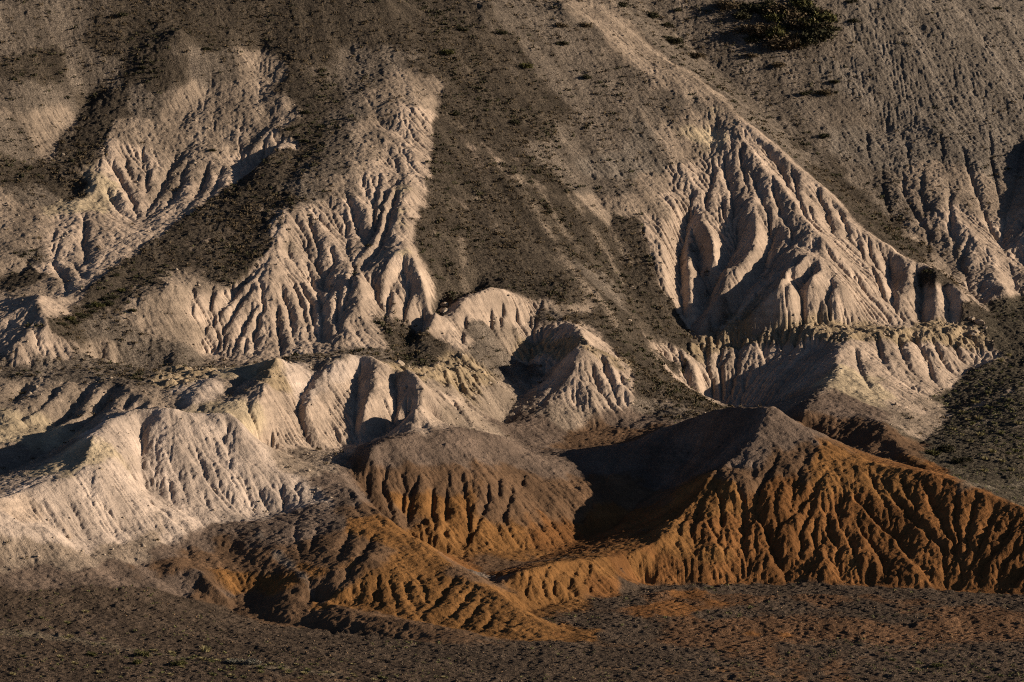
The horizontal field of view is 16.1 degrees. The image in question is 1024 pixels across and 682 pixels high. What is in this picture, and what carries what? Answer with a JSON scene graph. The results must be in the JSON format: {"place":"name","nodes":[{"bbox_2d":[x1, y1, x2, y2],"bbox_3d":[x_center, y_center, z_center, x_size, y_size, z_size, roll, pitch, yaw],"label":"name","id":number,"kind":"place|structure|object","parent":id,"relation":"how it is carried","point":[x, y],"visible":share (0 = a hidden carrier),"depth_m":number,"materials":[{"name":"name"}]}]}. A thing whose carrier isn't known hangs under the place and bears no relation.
{"place":"outdoors","nodes":[
{"label":"outdoors","id":0,"kind":"place"},
{"bbox_2d":[0,0,1023,571],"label":"pale badlands","id":1,"kind":"structure","parent":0,"point":[234,436],"depth_m":633.18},
{"bbox_2d":[0,0,1023,420],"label":"hillside","id":2,"kind":"structure","parent":0,"point":[960,58],"depth_m":692.06,"materials":[{"name":"brown soil"}]},
{"bbox_2d":[78,313,91,318],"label":"shrub","id":3,"kind":"object","parent":2,"relation":"on","point":[85,315],"visible":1,"depth_m":596.48,"materials":[{"name":"green plant"}]},
{"bbox_2d":[94,302,106,307],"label":"shrub","id":4,"kind":"object","parent":2,"relation":"on","point":[102,304],"visible":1,"depth_m":601.38,"materials":[{"name":"green plant"}]},
{"bbox_2d":[106,300,114,304],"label":"shrub","id":5,"kind":"object","parent":2,"relation":"on","point":[109,302],"visible":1,"depth_m":602.80,"materials":[{"name":"green plant"}]},
{"bbox_2d":[107,294,119,298],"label":"shrub","id":6,"kind":"object","parent":2,"relation":"on","point":[115,296],"visible":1,"depth_m":605.25,"materials":[{"name":"green plant"}]},
{"bbox_2d":[116,12,130,15],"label":"shrub","id":7,"kind":"object","parent":2,"relation":"on","point":[122,13],"visible":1,"depth_m":691.76,"materials":[{"name":"green plant"}]},
{"bbox_2d":[126,308,136,311],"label":"shrub","id":8,"kind":"object","parent":2,"relation":"on","point":[132,310],"visible":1,"depth_m":602.01,"materials":[{"name":"green plant"}]},
{"bbox_2d":[299,109,311,113],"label":"shrub","id":9,"kind":"object","parent":2,"relation":"on","point":[305,111],"visible":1,"depth_m":676.94,"materials":[{"name":"green plant"}]},
{"bbox_2d":[440,302,447,306],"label":"boulder","id":10,"kind":"object","parent":2,"relation":"on","point":[443,304],"visible":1,"depth_m":625.10,"materials":[{"name":"stone"}]},
{"bbox_2d":[439,48,455,54],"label":"shrub","id":11,"kind":"object","parent":2,"relation":"on","point":[447,52],"visible":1,"depth_m":705.41,"materials":[{"name":"green plant"}]},
{"bbox_2d":[456,26,469,30],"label":"shrub","id":12,"kind":"object","parent":2,"relation":"on","point":[462,28],"visible":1,"depth_m":715.20,"materials":[{"name":"green plant"}]},
{"bbox_2d":[496,30,508,33],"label":"shrub","id":13,"kind":"object","parent":2,"relation":"on","point":[501,32],"visible":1,"depth_m":718.62,"materials":[{"name":"green plant"}]},
{"bbox_2d":[0,0,1023,558],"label":"dry scrub","id":14,"kind":"object","parent":2,"relation":"on","point":[504,244],"visible":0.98,"depth_m":665.71,"materials":[{"name":"brown plant"}]},
{"bbox_2d":[0,0,1023,420],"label":"dark scrub","id":15,"kind":"object","parent":2,"relation":"on","point":[390,332],"visible":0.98,"depth_m":669.88,"materials":[{"name":"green plant"}]},
{"bbox_2d":[0,2,1023,576],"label":"rubble","id":16,"kind":"object","parent":2,"relation":"on","point":[492,320],"visible":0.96,"depth_m":628.76,"materials":[{"name":"stone"}]},
{"bbox_2d":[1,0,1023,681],"bbox_3d":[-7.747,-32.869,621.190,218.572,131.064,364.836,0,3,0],"label":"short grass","id":17,"kind":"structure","parent":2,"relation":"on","point":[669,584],"depth_m":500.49,"materials":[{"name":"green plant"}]},
{"bbox_2d":[508,119,521,124],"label":"shrub","id":18,"kind":"object","parent":2,"relation":"on","point":[514,122],"visible":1,"depth_m":692.83,"materials":[{"name":"green plant"}]},
{"bbox_2d":[518,61,533,68],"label":"shrub","id":19,"kind":"object","parent":2,"relation":"on","point":[527,65],"visible":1,"depth_m":712.57,"materials":[{"name":"green plant"}]},
{"bbox_2d":[554,22,568,26],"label":"shrub","id":20,"kind":"object","parent":2,"relation":"on","point":[561,24],"visible":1,"depth_m":730.45,"materials":[{"name":"green plant"}]},
{"bbox_2d":[555,41,569,44],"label":"shrub","id":21,"kind":"object","parent":2,"relation":"on","point":[561,43],"visible":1,"depth_m":725.11,"materials":[{"name":"green plant"}]},
{"bbox_2d":[578,22,593,27],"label":"shrub","id":22,"kind":"object","parent":2,"relation":"on","point":[586,24],"visible":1,"depth_m":733.72,"materials":[{"name":"green plant"}]},
{"bbox_2d":[582,74,592,78],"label":"shrub","id":23,"kind":"object","parent":2,"relation":"on","point":[584,76],"visible":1,"depth_m":717.59,"materials":[{"name":"green plant"}]},
{"bbox_2d":[618,1,633,7],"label":"shrub","id":24,"kind":"object","parent":2,"relation":"on","point":[623,3],"visible":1,"depth_m":753.42,"materials":[{"name":"green plant"}]},
{"bbox_2d":[645,12,659,17],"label":"shrub","id":25,"kind":"object","parent":2,"relation":"on","point":[651,15],"visible":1,"depth_m":758.37,"materials":[{"name":"green plant"}]},
{"bbox_2d":[659,21,674,27],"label":"shrub","id":26,"kind":"object","parent":2,"relation":"on","point":[669,24],"visible":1,"depth_m":757.97,"materials":[{"name":"green plant"}]},
{"bbox_2d":[664,36,685,43],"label":"shrub","id":27,"kind":"object","parent":2,"relation":"on","point":[678,40],"visible":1,"depth_m":748.51,"materials":[{"name":"green plant"}]},
{"bbox_2d":[685,51,707,57],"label":"shrub","id":28,"kind":"object","parent":2,"relation":"on","point":[703,55],"visible":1,"depth_m":748.21,"materials":[{"name":"green plant"}]},
{"bbox_2d":[717,0,728,7],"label":"shrub","id":29,"kind":"object","parent":2,"relation":"on","point":[721,1],"visible":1,"depth_m":763.80,"materials":[{"name":"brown plant"}]},
{"bbox_2d":[717,0,743,8],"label":"shrub","id":30,"kind":"object","parent":2,"relation":"on","point":[731,4],"visible":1,"depth_m":763.29,"materials":[{"name":"green plant"}]},
{"bbox_2d":[732,10,751,19],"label":"shrub","id":31,"kind":"object","parent":2,"relation":"on","point":[741,14],"visible":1,"depth_m":761.28,"materials":[{"name":"green plant"}]},
{"bbox_2d":[729,22,765,34],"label":"shrub","id":32,"kind":"object","parent":2,"relation":"on","point":[745,28],"visible":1,"depth_m":757.73,"materials":[{"name":"green plant"}]},
{"bbox_2d":[742,52,758,57],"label":"shrub","id":33,"kind":"object","parent":2,"relation":"on","point":[750,55],"visible":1,"depth_m":752.35,"materials":[{"name":"green plant"}]},
{"bbox_2d":[742,35,761,41],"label":"shrub","id":34,"kind":"object","parent":2,"relation":"on","point":[753,39],"visible":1,"depth_m":756.12,"materials":[{"name":"green plant"}]},
{"bbox_2d":[737,1,770,11],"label":"shrub","id":35,"kind":"object","parent":2,"relation":"on","point":[744,5],"visible":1,"depth_m":764.05,"materials":[{"name":"green plant"}]},
{"bbox_2d":[745,3,768,12],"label":"shrub","id":36,"kind":"object","parent":2,"relation":"on","point":[761,11],"visible":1,"depth_m":763.94,"materials":[{"name":"green plant"}]},
{"bbox_2d":[749,22,779,36],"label":"shrub","id":37,"kind":"object","parent":2,"relation":"on","point":[762,27],"visible":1,"depth_m":756.63,"materials":[{"name":"green plant"}]},
{"bbox_2d":[758,0,779,7],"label":"shrub","id":38,"kind":"object","parent":2,"relation":"on","point":[768,1],"visible":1,"depth_m":765.50,"materials":[{"name":"green plant"}]},
{"bbox_2d":[756,21,789,37],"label":"shrub","id":39,"kind":"object","parent":2,"relation":"on","point":[779,33],"visible":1,"depth_m":756.34,"materials":[{"name":"green plant"}]},
{"bbox_2d":[757,1,796,15],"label":"shrub","id":40,"kind":"object","parent":2,"relation":"on","point":[771,8],"visible":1,"depth_m":763.15,"materials":[{"name":"green plant"}]},
{"bbox_2d":[762,11,792,22],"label":"shrub","id":41,"kind":"object","parent":2,"relation":"on","point":[776,16],"visible":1,"depth_m":761.48,"materials":[{"name":"green plant"}]},
{"bbox_2d":[762,34,796,50],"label":"shrub","id":42,"kind":"object","parent":2,"relation":"on","point":[771,42],"visible":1,"depth_m":754.29,"materials":[{"name":"green plant"}]},
{"bbox_2d":[772,61,786,67],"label":"shrub","id":43,"kind":"object","parent":2,"relation":"on","point":[779,64],"visible":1,"depth_m":749.46,"materials":[{"name":"green plant"}]},
{"bbox_2d":[764,22,796,33],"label":"shrub","id":44,"kind":"object","parent":2,"relation":"on","point":[786,26],"visible":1,"depth_m":759.44,"materials":[{"name":"green plant"}]},
{"bbox_2d":[768,38,798,47],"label":"shrub","id":45,"kind":"object","parent":2,"relation":"on","point":[783,46],"visible":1,"depth_m":754.35,"materials":[{"name":"green plant"}]},
{"bbox_2d":[771,37,807,49],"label":"shrub","id":46,"kind":"object","parent":2,"relation":"on","point":[793,44],"visible":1,"depth_m":754.91,"materials":[{"name":"green plant"}]},
{"bbox_2d":[778,31,807,41],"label":"shrub","id":47,"kind":"object","parent":2,"relation":"on","point":[792,36],"visible":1,"depth_m":756.80,"materials":[{"name":"green plant"}]},
{"bbox_2d":[783,6,807,20],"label":"shrub","id":48,"kind":"object","parent":2,"relation":"on","point":[796,14],"visible":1,"depth_m":761.85,"materials":[{"name":"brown plant"}]},
{"bbox_2d":[780,15,818,28],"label":"shrub","id":49,"kind":"object","parent":2,"relation":"on","point":[795,22],"visible":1,"depth_m":760.04,"materials":[{"name":"green plant"}]},
{"bbox_2d":[788,0,818,8],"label":"shrub","id":50,"kind":"object","parent":2,"relation":"on","point":[798,3],"visible":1,"depth_m":764.44,"materials":[{"name":"green plant"}]},
{"bbox_2d":[790,3,820,14],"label":"shrub","id":51,"kind":"object","parent":2,"relation":"on","point":[806,10],"visible":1,"depth_m":763.98,"materials":[{"name":"green plant"}]},
{"bbox_2d":[799,90,813,94],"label":"shrub","id":52,"kind":"object","parent":2,"relation":"on","point":[806,92],"visible":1,"depth_m":742.73,"materials":[{"name":"green plant"}]},
{"bbox_2d":[797,14,819,25],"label":"shrub","id":53,"kind":"object","parent":2,"relation":"on","point":[810,19],"visible":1,"depth_m":760.26,"materials":[{"name":"green plant"}]},
{"bbox_2d":[798,37,826,46],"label":"shrub","id":54,"kind":"object","parent":2,"relation":"on","point":[811,40],"visible":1,"depth_m":755.50,"materials":[{"name":"green plant"}]},
{"bbox_2d":[793,26,837,41],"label":"shrub","id":55,"kind":"object","parent":2,"relation":"on","point":[822,35],"visible":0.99,"depth_m":757.05,"materials":[{"name":"green plant"}]},
{"bbox_2d":[801,20,836,32],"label":"shrub","id":56,"kind":"object","parent":2,"relation":"on","point":[830,29],"visible":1,"depth_m":759.04,"materials":[{"name":"green plant"}]},
{"bbox_2d":[808,20,837,30],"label":"shrub","id":57,"kind":"object","parent":2,"relation":"on","point":[813,25],"visible":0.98,"depth_m":759.66,"materials":[{"name":"green plant"}]},
{"bbox_2d":[814,89,833,95],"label":"shrub","id":58,"kind":"object","parent":2,"relation":"on","point":[823,92],"visible":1,"depth_m":743.72,"materials":[{"name":"green plant"}]},
{"bbox_2d":[809,9,839,22],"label":"shrub","id":59,"kind":"object","parent":2,"relation":"on","point":[826,16],"visible":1,"depth_m":761.96,"materials":[{"name":"green plant"}]},
{"bbox_2d":[816,7,832,13],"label":"shrub","id":60,"kind":"object","parent":2,"relation":"on","point":[822,10],"visible":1,"depth_m":764.91,"materials":[{"name":"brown plant"}]},
{"bbox_2d":[819,132,831,137],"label":"shrub","id":61,"kind":"object","parent":2,"relation":"on","point":[824,135],"visible":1,"depth_m":730.24,"materials":[{"name":"green plant"}]},
{"bbox_2d":[828,79,839,82],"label":"shrub","id":62,"kind":"object","parent":2,"relation":"on","point":[832,80],"visible":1,"depth_m":747.22,"materials":[{"name":"green plant"}]},
{"bbox_2d":[847,17,861,22],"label":"shrub","id":63,"kind":"object","parent":2,"relation":"on","point":[853,20],"visible":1,"depth_m":764.43,"materials":[{"name":"green plant"}]},
{"bbox_2d":[935,444,955,451],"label":"shrub","id":64,"kind":"object","parent":2,"relation":"on","point":[946,448],"visible":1,"depth_m":595.43,"materials":[{"name":"green plant"}]},
{"bbox_2d":[0,389,1023,681],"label":"ochre hills","id":65,"kind":"structure","parent":0,"point":[426,537],"depth_m":542.66,"materials":[{"name":"brown soil"}]},
{"bbox_2d":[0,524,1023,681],"bbox_3d":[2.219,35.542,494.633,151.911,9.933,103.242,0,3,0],"label":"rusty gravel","id":66,"kind":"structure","parent":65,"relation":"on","point":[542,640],"depth_m":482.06,"materials":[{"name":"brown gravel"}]},
{"bbox_2d":[0,294,1023,681],"bbox_3d":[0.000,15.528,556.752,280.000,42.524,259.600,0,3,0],"label":"ground","id":67,"kind":"structure","parent":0,"point":[972,624],"depth_m":488.28,"materials":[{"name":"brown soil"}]},
{"bbox_2d":[86,651,97,656],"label":"shrub","id":68,"kind":"object","parent":67,"relation":"on","point":[89,653],"visible":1,"depth_m":469.90,"materials":[{"name":"green plant"}]},
{"bbox_2d":[131,658,144,664],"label":"shrub","id":69,"kind":"object","parent":67,"relation":"on","point":[137,661],"visible":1,"depth_m":464.93,"materials":[{"name":"green plant"}]},
{"bbox_2d":[131,648,150,655],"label":"shrub","id":70,"kind":"object","parent":67,"relation":"on","point":[143,653],"visible":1,"depth_m":470.23,"materials":[{"name":"green plant"}]},
{"bbox_2d":[170,659,187,665],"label":"shrub","id":71,"kind":"object","parent":67,"relation":"on","point":[180,663],"visible":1,"depth_m":464.44,"materials":[{"name":"green plant"}]},
{"bbox_2d":[199,645,210,651],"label":"grass tussock","id":72,"kind":"object","parent":67,"relation":"on","point":[206,648],"depth_m":474.58,"materials":[{"name":"plant"}]},
{"bbox_2d":[226,658,243,663],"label":"shrub","id":73,"kind":"object","parent":67,"relation":"on","point":[233,660],"visible":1,"depth_m":466.37,"materials":[{"name":"grey plant"}]},
{"bbox_2d":[241,657,261,664],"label":"shrub","id":74,"kind":"object","parent":67,"relation":"on","point":[251,660],"visible":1,"depth_m":465.38,"materials":[{"name":"grey plant"}]},
{"bbox_2d":[395,360,404,365],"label":"boulder","id":75,"kind":"object","parent":67,"relation":"on","point":[400,362],"visible":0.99,"depth_m":595.64,"materials":[{"name":"stone"}]},
{"bbox_2d":[438,308,448,313],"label":"boulder","id":76,"kind":"object","parent":67,"relation":"on","point":[443,310],"visible":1,"depth_m":622.13,"materials":[{"name":"stone"}]},
{"bbox_2d":[925,447,940,454],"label":"shrub","id":77,"kind":"object","parent":67,"relation":"on","point":[934,451],"visible":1,"depth_m":593.46,"materials":[{"name":"green plant"}]},
{"bbox_2d":[929,662,945,667],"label":"shrub","id":78,"kind":"object","parent":67,"relation":"on","point":[938,665],"visible":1,"depth_m":465.36,"materials":[{"name":"green plant"}]},
{"bbox_2d":[951,456,973,462],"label":"shrub","id":79,"kind":"object","parent":67,"relation":"on","point":[958,460],"visible":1,"depth_m":587.31,"materials":[{"name":"green plant"}]},
{"bbox_2d":[974,319,984,324],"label":"boulder","id":80,"kind":"object","parent":67,"relation":"on","point":[979,322],"visible":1,"depth_m":663.72,"materials":[{"name":"stone"}]}
]}

